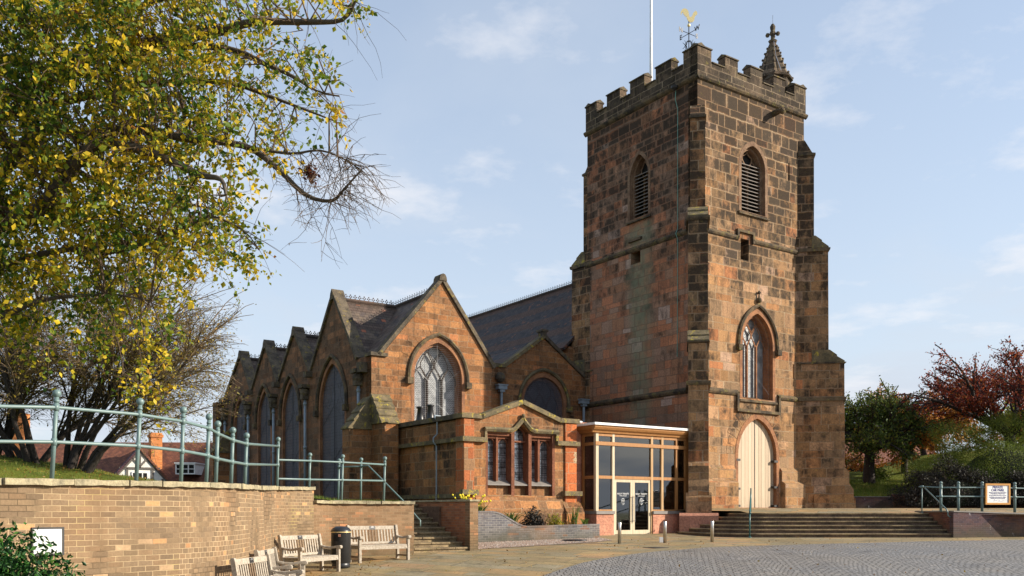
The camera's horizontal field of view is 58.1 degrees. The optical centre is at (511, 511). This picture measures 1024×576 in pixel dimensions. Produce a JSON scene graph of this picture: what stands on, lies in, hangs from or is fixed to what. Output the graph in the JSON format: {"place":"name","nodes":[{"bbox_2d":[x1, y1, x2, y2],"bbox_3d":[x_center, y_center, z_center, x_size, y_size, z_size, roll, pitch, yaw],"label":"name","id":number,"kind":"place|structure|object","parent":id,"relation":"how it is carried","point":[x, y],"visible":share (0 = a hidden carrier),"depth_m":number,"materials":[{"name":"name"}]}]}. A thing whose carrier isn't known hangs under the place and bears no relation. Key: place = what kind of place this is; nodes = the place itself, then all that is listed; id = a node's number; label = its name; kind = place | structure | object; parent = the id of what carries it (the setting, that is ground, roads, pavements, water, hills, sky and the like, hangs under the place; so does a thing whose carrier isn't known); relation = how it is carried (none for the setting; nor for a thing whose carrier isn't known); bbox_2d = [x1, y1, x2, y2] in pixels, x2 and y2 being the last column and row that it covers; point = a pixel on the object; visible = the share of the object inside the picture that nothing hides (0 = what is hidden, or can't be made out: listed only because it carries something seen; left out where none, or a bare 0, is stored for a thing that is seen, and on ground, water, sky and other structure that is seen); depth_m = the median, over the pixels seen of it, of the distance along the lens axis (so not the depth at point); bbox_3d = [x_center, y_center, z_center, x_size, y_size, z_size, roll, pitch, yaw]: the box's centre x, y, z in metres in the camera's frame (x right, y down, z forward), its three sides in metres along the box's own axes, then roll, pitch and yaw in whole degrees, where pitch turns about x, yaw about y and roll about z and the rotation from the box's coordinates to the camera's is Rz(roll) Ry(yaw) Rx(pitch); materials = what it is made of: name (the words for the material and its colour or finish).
{"place":"outdoors","nodes":[
{"label":"outdoors","id":0,"kind":"place"},
{"bbox_2d":[0,455,329,499],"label":"lawn terrace","id":1,"kind":"structure","parent":0,"point":[11,467],"depth_m":25.60,"materials":[{"name":"green plant"}]},
{"bbox_2d":[0,455,152,480],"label":"fallen leaves","id":2,"kind":"object","parent":1,"relation":"on","point":[69,470],"visible":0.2,"depth_m":26.30,"materials":[{"name":"yellow plant"}]},
{"bbox_2d":[0,229,256,472],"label":"multi stemmed tree","id":3,"kind":"object","parent":1,"relation":"on","point":[13,381],"visible":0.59,"depth_m":26.96,"materials":[{"name":"brown plant"}]},
{"bbox_2d":[0,454,397,500],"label":"grass","id":4,"kind":"structure","parent":1,"relation":"on","point":[318,496],"depth_m":25.71,"materials":[{"name":"green plant"}]},
{"bbox_2d":[0,0,405,433],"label":"lime tree","id":5,"kind":"object","parent":1,"relation":"on","point":[42,82],"visible":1,"depth_m":14.71,"materials":[{"name":"green plant"}]},
{"bbox_2d":[337,458,420,525],"bbox_3d":[-3.814,-0.586,26.317,2.843,1.972,0.144,0,0,26],"label":"railing","id":6,"kind":"object","parent":1,"relation":"on","point":[361,466],"visible":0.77,"depth_m":26.57,"materials":[{"name":"teal metal"}]},
{"bbox_2d":[0,0,1023,452],"label":"sky","id":7,"kind":"structure","parent":0,"point":[914,124],"materials":[{"name":"blue"}]},
{"bbox_2d":[290,533,1023,575],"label":"pavement","id":8,"kind":"structure","parent":0,"point":[482,562],"depth_m":24.77,"materials":[{"name":"beige stone"}]},
{"bbox_2d":[0,520,86,575],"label":"laurel bush","id":9,"kind":"object","parent":8,"relation":"on","point":[11,564],"visible":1,"depth_m":7.67,"materials":[{"name":"green plant"}]},
{"bbox_2d":[0,478,315,575],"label":"brick retaining wall","id":10,"kind":"structure","parent":8,"relation":"on","point":[138,528],"depth_m":13.28,"materials":[{"name":"brick"}]},
{"bbox_2d":[31,527,63,555],"bbox_3d":[-6.042,0.383,11.997,0.047,0.370,0.430,0,0,34],"label":"information sign","id":11,"kind":"object","parent":10,"relation":"attached to","point":[55,535],"visible":0.52,"depth_m":12.00,"materials":[{"name":"white metal"}]},
{"bbox_2d":[0,389,280,485],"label":"railing","id":12,"kind":"object","parent":10,"relation":"on","point":[54,441],"visible":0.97,"depth_m":13.48,"materials":[{"name":"teal metal"}]},
{"bbox_2d":[230,554,303,575],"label":"park bench","id":13,"kind":"object","parent":8,"relation":"on","point":[239,567],"visible":1,"depth_m":15.27,"materials":[{"name":"brown wood"}]},
{"bbox_2d":[254,547,307,575],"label":"park bench","id":14,"kind":"object","parent":8,"relation":"on","point":[275,561],"visible":0.6,"depth_m":17.58,"materials":[{"name":"brown wood"}]},
{"bbox_2d":[277,533,342,571],"bbox_3d":[-4.566,0.971,20.905,0.684,0.930,1.540,0,0,24],"label":"park bench","id":15,"kind":"object","parent":8,"relation":"on","point":[313,556],"visible":0.94,"depth_m":20.97,"materials":[{"name":"brown wood"}]},
{"bbox_2d":[331,526,350,567],"bbox_3d":[-4.100,0.836,22.100,0.494,0.995,0.494,0,0,0],"label":"litter bin","id":16,"kind":"object","parent":8,"relation":"on","point":[340,535],"visible":0.94,"depth_m":21.91,"materials":[{"name":"black plastic"}]},
{"bbox_2d":[314,500,414,556],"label":"brick retaining wall","id":17,"kind":"structure","parent":8,"relation":"on","point":[329,515],"depth_m":24.58,"materials":[{"name":"brick"}]},
{"bbox_2d":[276,453,386,500],"bbox_3d":[-4.741,-0.898,23.415,0.765,1.239,4.220,0,0,29],"label":"railing","id":18,"kind":"object","parent":17,"relation":"on","point":[342,462],"visible":0.98,"depth_m":24.22,"materials":[{"name":"teal metal"}]},
{"bbox_2d":[346,525,410,562],"bbox_3d":[-3.373,0.794,23.342,1.540,0.930,0.684,0,0,-42],"label":"park bench","id":19,"kind":"object","parent":8,"relation":"on","point":[379,544],"visible":0.81,"depth_m":23.48,"materials":[{"name":"brown wood"}]},
{"bbox_2d":[414,504,468,552],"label":"stone steps","id":20,"kind":"structure","parent":8,"relation":"on","point":[430,535],"depth_m":26.75,"materials":[{"name":"beige stone"}]},
{"bbox_2d":[415,499,479,550],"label":"brick flank wall","id":21,"kind":"structure","parent":8,"relation":"on","point":[459,519],"depth_m":26.88,"materials":[{"name":"brick"}]},
{"bbox_2d":[416,507,599,541],"bbox_3d":[-0.124,0.533,31.625,7.820,1.386,4.000,0,0,-35],"label":"brick planter","id":22,"kind":"object","parent":8,"relation":"on","point":[493,526],"visible":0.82,"depth_m":31.50,"materials":[{"name":"brick"}]},
{"bbox_2d":[452,494,476,499],"bbox_3d":[-1.492,-0.344,29.356,0.844,0.480,0.716,0,0,0],"label":"flowering plant","id":23,"kind":"object","parent":22,"relation":"on","point":[468,496],"visible":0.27,"depth_m":29.24,"materials":[{"name":"yellow plant"}]},
{"bbox_2d":[462,494,484,504],"bbox_3d":[-1.287,-0.348,29.966,0.847,0.489,0.768,0,0,0],"label":"flowering plant","id":24,"kind":"object","parent":22,"relation":"on","point":[473,496],"visible":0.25,"depth_m":29.94,"materials":[{"name":"yellow plant"}]},
{"bbox_2d":[478,500,490,510],"bbox_3d":[-1.147,-0.151,31.529,0.890,0.535,0.906,0,0,0],"label":"flowering plant","id":25,"kind":"object","parent":22,"relation":"in","point":[482,508],"visible":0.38,"depth_m":31.45,"materials":[{"name":"yellow plant"}]},
{"bbox_2d":[504,511,532,521],"bbox_3d":[0.001,0.292,32.354,1.503,0.629,1.238,0,0,0],"label":"iris clump","id":26,"kind":"object","parent":22,"relation":"in","point":[511,516],"visible":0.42,"depth_m":32.23,"materials":[{"name":"green plant"}]},
{"bbox_2d":[519,505,546,525],"bbox_3d":[0.760,0.176,32.881,1.077,1.035,0.997,0,0,0],"label":"evergreen shrub","id":27,"kind":"object","parent":22,"relation":"in","point":[533,518],"visible":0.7,"depth_m":32.72,"materials":[{"name":"green plant"}]},
{"bbox_2d":[545,513,563,524],"bbox_3d":[1.590,0.288,33.557,0.806,0.747,0.667,0,0,0],"label":"shrub","id":28,"kind":"object","parent":22,"relation":"in","point":[557,521],"visible":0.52,"depth_m":33.50,"materials":[{"name":"yellow plant"}]},
{"bbox_2d":[563,519,575,524],"bbox_3d":[2.145,0.414,34.095,0.611,0.343,0.704,0,0,30],"label":"wilted plant","id":29,"kind":"object","parent":22,"relation":"in","point":[568,523],"visible":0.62,"depth_m":33.99,"materials":[{"name":"orange plant"}]},
{"bbox_2d":[567,504,581,523],"bbox_3d":[2.327,0.126,34.229,0.509,0.920,0.682,0,0,17],"label":"sword leaved plant","id":30,"kind":"object","parent":22,"relation":"in","point":[574,517],"visible":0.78,"depth_m":34.28,"materials":[{"name":"green plant"}]},
{"bbox_2d":[580,518,588,523],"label":"leafy plant","id":31,"kind":"object","parent":22,"relation":"in","point":[585,521],"visible":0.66,"depth_m":33.84,"materials":[{"name":"green plant"}]},
{"bbox_2d":[209,0,855,531],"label":"church","id":32,"kind":"structure","parent":8,"relation":"on","point":[693,298],"depth_m":41.99,"materials":[{"name":"stone"}]},
{"bbox_2d":[229,391,246,483],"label":"window","id":33,"kind":"structure","parent":32,"relation":"in","point":[244,423],"depth_m":50.73,"materials":[{"name":"glass"}]},
{"bbox_2d":[238,403,242,483],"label":"window","id":34,"kind":"structure","parent":32,"relation":"in","point":[240,477],"depth_m":50.96,"materials":[{"name":"glass"}]},
{"bbox_2d":[252,383,271,485],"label":"window","id":35,"kind":"structure","parent":32,"relation":"in","point":[258,423],"depth_m":47.32,"materials":[{"name":"glass"}]},
{"bbox_2d":[262,397,265,484],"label":"window","id":36,"kind":"structure","parent":32,"relation":"in","point":[264,431],"depth_m":47.82,"materials":[{"name":"glass"}]},
{"bbox_2d":[276,373,301,486],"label":"window","id":37,"kind":"structure","parent":32,"relation":"in","point":[296,415],"depth_m":44.49,"materials":[{"name":"glass"}]},
{"bbox_2d":[289,388,294,485],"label":"window","id":38,"kind":"structure","parent":32,"relation":"in","point":[291,388],"depth_m":45.00,"materials":[{"name":"glass"}]},
{"bbox_2d":[313,354,348,499],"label":"window","id":39,"kind":"structure","parent":32,"relation":"in","point":[339,399],"depth_m":40.59,"materials":[{"name":"glass"}]},
{"bbox_2d":[324,371,338,496],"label":"window","id":40,"kind":"structure","parent":32,"relation":"in","point":[325,404],"depth_m":41.23,"materials":[{"name":"glass"}]},
{"bbox_2d":[417,343,459,413],"bbox_3d":[-3.282,-5.316,38.998,2.300,3.593,0.320,0,0,-35],"label":"window","id":41,"kind":"structure","parent":32,"relation":"in","point":[455,369],"depth_m":39.49,"materials":[{"name":"stone"}]},
{"bbox_2d":[406,332,471,420],"bbox_3d":[-3.170,-5.435,38.835,3.100,4.190,0.685,0,0,-35],"label":"window","id":42,"kind":"structure","parent":32,"relation":"in","point":[431,378],"depth_m":39.05,"materials":[{"name":"stone"}]},
{"bbox_2d":[527,378,560,417],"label":"window","id":43,"kind":"structure","parent":32,"relation":"in","point":[546,381],"depth_m":45.48,"materials":[{"name":"glass"}]},
{"bbox_2d":[518,368,572,417],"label":"window","id":44,"kind":"structure","parent":32,"relation":"in","point":[538,393],"depth_m":45.09,"materials":[{"name":"stone"}]},
{"bbox_2d":[625,150,650,224],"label":"belfry window","id":45,"kind":"structure","parent":32,"relation":"in","point":[639,170],"depth_m":43.51,"materials":[{"name":"stone"}]},
{"bbox_2d":[738,141,769,220],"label":"belfry window","id":46,"kind":"structure","parent":32,"relation":"in","point":[753,170],"depth_m":42.51,"materials":[{"name":"stone"}]},
{"bbox_2d":[737,419,777,507],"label":"door","id":47,"kind":"structure","parent":32,"relation":"in","point":[755,460],"depth_m":42.39,"materials":[{"name":"beige wood"}]},
{"bbox_2d":[736,304,781,404],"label":"west window","id":48,"kind":"structure","parent":32,"relation":"in","point":[756,341],"depth_m":42.73,"materials":[{"name":"stone"}]},
{"bbox_2d":[478,537,610,548],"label":"gravel","id":49,"kind":"structure","parent":8,"relation":"on","point":[537,542],"depth_m":30.04,"materials":[{"name":"gravel"}]},
{"bbox_2d":[562,539,586,540],"bbox_3d":[2.150,0.964,31.600,0.880,0.060,0.616,0,0,0],"label":"drain cover","id":50,"kind":"object","parent":49,"relation":"on","point":[574,540],"visible":0.98,"depth_m":31.42,"materials":[{"name":"black metal"}]},
{"bbox_2d":[618,522,620,543],"bbox_3d":[3.522,0.690,30.200,0.116,0.692,0.116,0,0,0],"label":"bollard","id":51,"kind":"object","parent":8,"relation":"on","point":[619,532],"visible":1,"depth_m":30.15,"materials":[{"name":"metal"}]},
{"bbox_2d":[577,421,687,534],"bbox_3d":[4.895,-1.250,37.487,5.350,4.700,1.630,0,0,-35],"label":"entrance porch","id":52,"kind":"object","parent":8,"relation":"on","point":[634,480],"visible":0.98,"depth_m":36.84,"materials":[{"name":"wood"}]},
{"bbox_2d":[585,436,593,508],"bbox_3d":[3.041,-1.530,36.090,0.010,2.860,0.610,0,0,-35],"label":"window pane","id":53,"kind":"structure","parent":52,"relation":"in","point":[589,450],"depth_m":36.10,"materials":[{"name":"black glass"}]},
{"bbox_2d":[599,436,610,441],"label":"window pane","id":54,"kind":"structure","parent":52,"relation":"in","point":[601,438],"depth_m":36.06,"materials":[{"name":"grey glass"}]},
{"bbox_2d":[599,445,610,475],"bbox_3d":[3.615,-2.010,36.026,0.700,1.180,0.010,0,0,-35],"label":"window pane","id":55,"kind":"structure","parent":52,"relation":"in","point":[604,451],"depth_m":36.03,"materials":[{"name":"grey glass"}]},
{"bbox_2d":[599,479,610,508],"bbox_3d":[3.615,-0.700,36.026,0.700,1.200,0.010,0,0,-35],"label":"window pane","id":56,"kind":"structure","parent":52,"relation":"in","point":[604,484],"depth_m":36.05,"materials":[{"name":"grey glass"}]},
{"bbox_2d":[615,479,632,533],"bbox_3d":[4.428,-0.210,36.528,0.965,2.180,0.156,0,0,-35],"label":"door","id":57,"kind":"structure","parent":52,"relation":"in","point":[623,487],"depth_m":36.61,"materials":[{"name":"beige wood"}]},
{"bbox_2d":[615,437,649,443],"bbox_3d":[4.797,-2.840,36.847,1.940,0.240,0.010,0,0,-35],"label":"window pane","id":58,"kind":"structure","parent":52,"relation":"in","point":[617,439],"depth_m":36.87,"materials":[{"name":"grey glass"}]},
{"bbox_2d":[615,446,649,476],"bbox_3d":[4.797,-2.010,36.847,1.940,1.180,0.010,0,0,-35],"label":"window pane","id":59,"kind":"structure","parent":52,"relation":"in","point":[629,461],"depth_m":36.87,"materials":[{"name":"grey glass"}]},
{"bbox_2d":[633,479,649,533],"bbox_3d":[5.227,-0.210,37.079,0.965,2.180,0.156,0,0,-35],"label":"door","id":60,"kind":"structure","parent":52,"relation":"in","point":[641,488],"depth_m":37.14,"materials":[{"name":"beige wood"}]},
{"bbox_2d":[653,439,659,444],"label":"window pane","id":61,"kind":"structure","parent":52,"relation":"in","point":[655,441],"depth_m":37.61,"materials":[{"name":"grey glass"}]},
{"bbox_2d":[653,448,659,476],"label":"window pane","id":62,"kind":"structure","parent":52,"relation":"in","point":[656,451],"depth_m":37.61,"materials":[{"name":"grey glass"}]},
{"bbox_2d":[653,480,659,509],"bbox_3d":[5.882,-0.700,37.600,0.460,1.200,0.010,0,0,-35],"label":"window pane","id":63,"kind":"structure","parent":52,"relation":"in","point":[656,483],"depth_m":37.61,"materials":[{"name":"grey glass"}]},
{"bbox_2d":[664,440,674,445],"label":"window pane","id":64,"kind":"structure","parent":52,"relation":"in","point":[666,442],"depth_m":38.03,"materials":[{"name":"grey glass"}]},
{"bbox_2d":[664,449,674,477],"bbox_3d":[6.457,-2.010,37.999,0.700,1.180,0.010,0,0,-35],"label":"window pane","id":65,"kind":"structure","parent":52,"relation":"in","point":[669,454],"depth_m":38.03,"materials":[{"name":"grey glass"}]},
{"bbox_2d":[664,480,674,509],"bbox_3d":[6.457,-0.700,37.999,0.700,1.200,0.010,0,0,-35],"label":"window pane","id":66,"kind":"structure","parent":52,"relation":"in","point":[669,486],"depth_m":38.03,"materials":[{"name":"black glass"}]},
{"bbox_2d":[678,441,683,445],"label":"window pane","id":67,"kind":"structure","parent":52,"relation":"in","point":[680,443],"depth_m":38.41,"materials":[{"name":"black glass"}]},
{"bbox_2d":[678,449,683,477],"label":"window pane","id":68,"kind":"structure","parent":52,"relation":"in","point":[680,452],"depth_m":38.39,"materials":[{"name":"black glass"}]},
{"bbox_2d":[678,481,683,509],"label":"window pane","id":69,"kind":"structure","parent":52,"relation":"in","point":[680,483],"depth_m":38.41,"materials":[{"name":"black glass"}]},
{"bbox_2d":[310,537,978,575],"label":"fallen leaves","id":70,"kind":"object","parent":8,"relation":"on","point":[576,556],"visible":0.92,"depth_m":22.99,"materials":[{"name":"orange plant"}]},
{"bbox_2d":[663,521,666,542],"bbox_3d":[5.077,0.669,30.600,0.116,0.714,0.116,0,0,0],"label":"bollard","id":71,"kind":"object","parent":8,"relation":"on","point":[664,531],"visible":1,"depth_m":30.56,"materials":[{"name":"metal"}]},
{"bbox_2d":[710,521,713,541],"bbox_3d":[6.796,0.656,31.300,0.116,0.709,0.116,0,0,0],"label":"bollard","id":72,"kind":"object","parent":8,"relation":"on","point":[711,531],"visible":0.97,"depth_m":31.25,"materials":[{"name":"metal"}]},
{"bbox_2d":[675,513,950,537],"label":"broad steps","id":73,"kind":"structure","parent":8,"relation":"on","point":[844,525],"depth_m":35.26,"materials":[{"name":"stone"}]},
{"bbox_2d":[748,488,751,537],"bbox_3d":[9.168,-0.004,35.418,0.135,1.905,3.164,0,0,16],"label":"handrail","id":74,"kind":"object","parent":73,"relation":"on","point":[749,513],"visible":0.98,"depth_m":34.14,"materials":[{"name":"metal"}]},
{"bbox_2d":[915,511,1023,537],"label":"brick parapet wall","id":75,"kind":"structure","parent":8,"relation":"on","point":[963,524],"depth_m":34.41,"materials":[{"name":"brick"}]},
{"bbox_2d":[918,481,1023,517],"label":"railing","id":76,"kind":"object","parent":75,"relation":"on","point":[981,496],"visible":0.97,"depth_m":34.90,"materials":[{"name":"teal metal"}]},
{"bbox_2d":[985,483,1009,504],"bbox_3d":[18.426,-0.680,34.975,1.120,0.800,0.051,0,0,-15],"label":"sign","id":77,"kind":"object","parent":76,"relation":"attached to","point":[997,494],"visible":1,"depth_m":34.96,"materials":[{"name":"white paint"}]},
{"bbox_2d":[544,540,1023,575],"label":"road","id":78,"kind":"structure","parent":0,"point":[989,557],"depth_m":23.23,"materials":[{"name":"stone"}]},
{"bbox_2d":[849,451,1018,495],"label":"lawn bank","id":79,"kind":"structure","parent":0,"point":[858,475],"depth_m":53.82,"materials":[{"name":"green plant"}]},
{"bbox_2d":[845,448,889,471],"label":"orange shrub","id":80,"kind":"object","parent":79,"relation":"on","point":[856,468],"visible":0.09,"depth_m":59.62,"materials":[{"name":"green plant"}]},
{"bbox_2d":[861,465,895,479],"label":"bush","id":81,"kind":"object","parent":79,"relation":"on","point":[883,475],"visible":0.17,"depth_m":53.25,"materials":[{"name":"green plant"}]},
{"bbox_2d":[849,478,916,495],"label":"grass tufts","id":82,"kind":"object","parent":79,"relation":"on","point":[869,484],"visible":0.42,"depth_m":50.49,"materials":[{"name":"green plant"}]},
{"bbox_2d":[845,442,932,466],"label":"brick house","id":83,"kind":"structure","parent":79,"relation":"on","point":[883,455],"depth_m":85.52,"materials":[{"name":"red brick"}]},
{"bbox_2d":[845,375,952,483],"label":"evergreen oak","id":84,"kind":"object","parent":79,"relation":"on","point":[878,414],"visible":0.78,"depth_m":50.48,"materials":[{"name":"green plant"}]},
{"bbox_2d":[853,400,981,472],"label":"maple tree","id":85,"kind":"object","parent":79,"relation":"on","point":[926,443],"visible":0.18,"depth_m":52.21,"materials":[{"name":"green plant"}]},
{"bbox_2d":[865,375,986,454],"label":"maple tree","id":86,"kind":"object","parent":79,"relation":"on","point":[922,452],"visible":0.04,"depth_m":59.86,"materials":[{"name":"green plant"}]},
{"bbox_2d":[891,335,1023,450],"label":"cherry tree","id":87,"kind":"object","parent":79,"relation":"on","point":[959,396],"visible":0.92,"depth_m":48.96,"materials":[{"name":"red plant"}]},
{"bbox_2d":[897,410,1023,488],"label":"hedge","id":88,"kind":"object","parent":79,"relation":"on","point":[1006,457],"visible":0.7,"depth_m":46.31,"materials":[{"name":"green plant"}]},
{"bbox_2d":[941,389,1023,452],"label":"maple tree","id":89,"kind":"object","parent":79,"relation":"on","point":[1009,410],"visible":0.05,"depth_m":62.17,"materials":[{"name":"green plant"}]},
{"label":"ground","id":90,"kind":"structure","parent":0,"visible":0},
{"bbox_2d":[1,414,95,463],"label":"brick house","id":91,"kind":"structure","parent":90,"relation":"on","point":[41,449],"depth_m":66.36,"materials":[{"name":"brown brick"}]},
{"bbox_2d":[96,432,212,481],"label":"half timbered house","id":92,"kind":"structure","parent":90,"relation":"on","point":[119,460],"depth_m":60.08,"materials":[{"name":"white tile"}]},
{"bbox_2d":[132,472,147,478],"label":"window","id":93,"kind":"structure","parent":92,"relation":"in","point":[141,474],"depth_m":58.37,"materials":[{"name":"white paint"}]},
{"bbox_2d":[175,464,194,473],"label":"window","id":94,"kind":"structure","parent":92,"relation":"in","point":[187,468],"depth_m":58.54,"materials":[{"name":"white paint"}]},
{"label":"upper path","id":95,"kind":"structure","parent":0,"visible":0},
{"bbox_2d":[712,508,1023,512],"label":"platform","id":96,"kind":"structure","parent":95,"relation":"on","point":[837,510],"depth_m":37.89,"materials":[{"name":"beige stone"}]},
{"bbox_2d":[854,493,1023,507],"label":"brick wall","id":97,"kind":"structure","parent":96,"relation":"on","point":[872,502],"depth_m":47.20,"materials":[{"name":"brick"}]},
{"bbox_2d":[883,453,1022,507],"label":"juniper","id":98,"kind":"object","parent":96,"relation":"on","point":[969,476],"visible":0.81,"depth_m":44.38,"materials":[{"name":"green plant"}]},
{"bbox_2d":[979,468,1023,505],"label":"juniper","id":99,"kind":"object","parent":96,"relation":"on","point":[1020,501],"visible":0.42,"depth_m":43.73,"materials":[{"name":"green plant"}]}
]}

